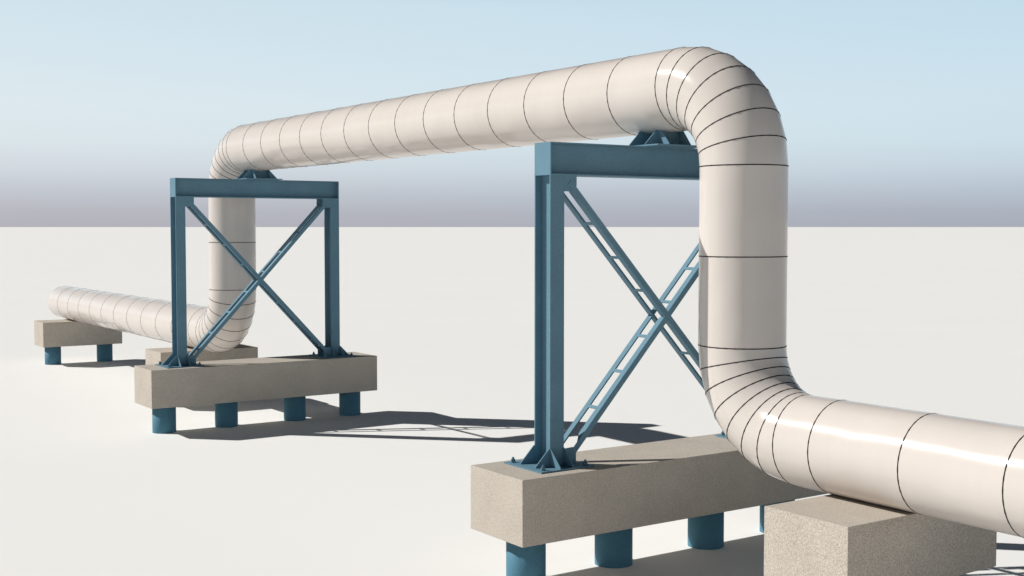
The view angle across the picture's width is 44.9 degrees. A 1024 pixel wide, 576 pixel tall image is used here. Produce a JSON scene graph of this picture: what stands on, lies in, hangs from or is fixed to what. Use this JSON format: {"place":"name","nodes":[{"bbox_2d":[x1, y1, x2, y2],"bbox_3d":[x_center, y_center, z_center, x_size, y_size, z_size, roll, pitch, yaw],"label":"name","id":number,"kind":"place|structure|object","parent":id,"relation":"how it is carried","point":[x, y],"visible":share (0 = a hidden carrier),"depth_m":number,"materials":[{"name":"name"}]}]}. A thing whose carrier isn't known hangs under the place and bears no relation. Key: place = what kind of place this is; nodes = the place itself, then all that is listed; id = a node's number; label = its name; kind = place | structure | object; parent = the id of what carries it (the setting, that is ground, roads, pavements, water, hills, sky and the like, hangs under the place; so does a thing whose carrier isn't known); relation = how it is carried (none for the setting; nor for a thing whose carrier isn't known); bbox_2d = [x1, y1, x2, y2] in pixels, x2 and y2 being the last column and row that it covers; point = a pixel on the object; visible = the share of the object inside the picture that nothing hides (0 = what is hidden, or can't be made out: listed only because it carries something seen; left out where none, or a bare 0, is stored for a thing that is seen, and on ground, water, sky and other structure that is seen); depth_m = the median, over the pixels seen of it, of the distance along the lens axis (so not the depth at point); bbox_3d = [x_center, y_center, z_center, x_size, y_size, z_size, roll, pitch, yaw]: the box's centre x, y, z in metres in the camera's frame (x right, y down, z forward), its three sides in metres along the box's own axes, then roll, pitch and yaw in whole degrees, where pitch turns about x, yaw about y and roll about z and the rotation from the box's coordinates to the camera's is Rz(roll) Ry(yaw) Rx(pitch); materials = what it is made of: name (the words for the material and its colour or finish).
{"place":"outdoors","nodes":[
{"label":"outdoors","id":0,"kind":"place"},
{"bbox_2d":[0,227,1023,575],"bbox_3d":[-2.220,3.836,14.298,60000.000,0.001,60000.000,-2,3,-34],"label":"ground","id":1,"kind":"structure","parent":0,"point":[98,477],"depth_m":35.50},
{"bbox_2d":[34,319,121,364],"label":"pile foundation","id":2,"kind":"object","parent":1,"relation":"on","point":[52,337],"visible":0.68,"depth_m":40.90,"materials":[{"name":"concrete"}]},
{"bbox_2d":[145,344,257,364],"bbox_3d":[-7.974,2.453,31.950,2.556,1.825,1.190,-2,3,-34],"label":"pile foundation","id":3,"kind":"object","parent":1,"relation":"on","point":[162,355],"visible":0.2,"depth_m":31.54,"materials":[{"name":"concrete"}]},
{"bbox_2d":[134,352,376,433],"bbox_3d":[-5.824,2.600,28.722,5.467,1.849,1.184,-2,3,-34],"label":"pile foundation","id":4,"kind":"object","parent":1,"relation":"on","point":[225,387],"visible":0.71,"depth_m":28.07,"materials":[{"name":"concrete"}]},
{"bbox_2d":[155,178,355,368],"bbox_3d":[-5.850,-0.403,28.579,4.591,4.163,0.842,-2,3,-34],"label":"portal frame","id":5,"kind":"object","parent":4,"relation":"on","point":[184,192],"visible":1,"depth_m":28.39,"materials":[{"name":"blue paint"}]},
{"bbox_2d":[237,170,282,179],"bbox_3d":[-5.850,-2.610,28.471,0.870,0.258,0.890,-2,3,-34],"label":"pipe saddle","id":6,"kind":"object","parent":5,"relation":"on","point":[259,175],"visible":0.71,"depth_m":28.31,"materials":[{"name":"blue paint"}]},
{"bbox_2d":[471,433,827,575],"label":"pile foundation","id":7,"kind":"object","parent":1,"relation":"on","point":[612,498],"visible":0.77,"depth_m":16.20,"materials":[{"name":"concrete"}]},
{"bbox_2d":[504,142,726,473],"bbox_3d":[2.028,0.166,17.041,4.591,4.163,0.842,-2,3,-34],"label":"portal frame","id":8,"kind":"object","parent":7,"relation":"on","point":[560,167],"visible":0.6,"depth_m":16.13,"materials":[{"name":"blue paint"}]},
{"bbox_2d":[629,129,696,147],"bbox_3d":[2.028,-2.042,16.932,0.870,0.258,0.890,-2,3,-34],"label":"pipe saddle","id":9,"kind":"object","parent":8,"relation":"on","point":[658,138],"visible":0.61,"depth_m":16.78,"materials":[{"name":"blue paint"}]},
{"bbox_2d":[764,494,996,575],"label":"pile foundation","id":10,"kind":"object","parent":1,"relation":"on","point":[831,535],"visible":0.79,"depth_m":13.49,"materials":[{"name":"concrete"}]},
{"bbox_2d":[48,46,1023,537],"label":"insulated pipeline","id":11,"kind":"object","parent":10,"relation":"on","point":[774,418],"visible":0.91,"depth_m":15.32,"materials":[{"name":"white metal"}]},
{"bbox_2d":[0,0,1023,226],"label":"sky","id":12,"kind":"structure","parent":0,"point":[894,113],"materials":[{"name":"blue"}]}
]}

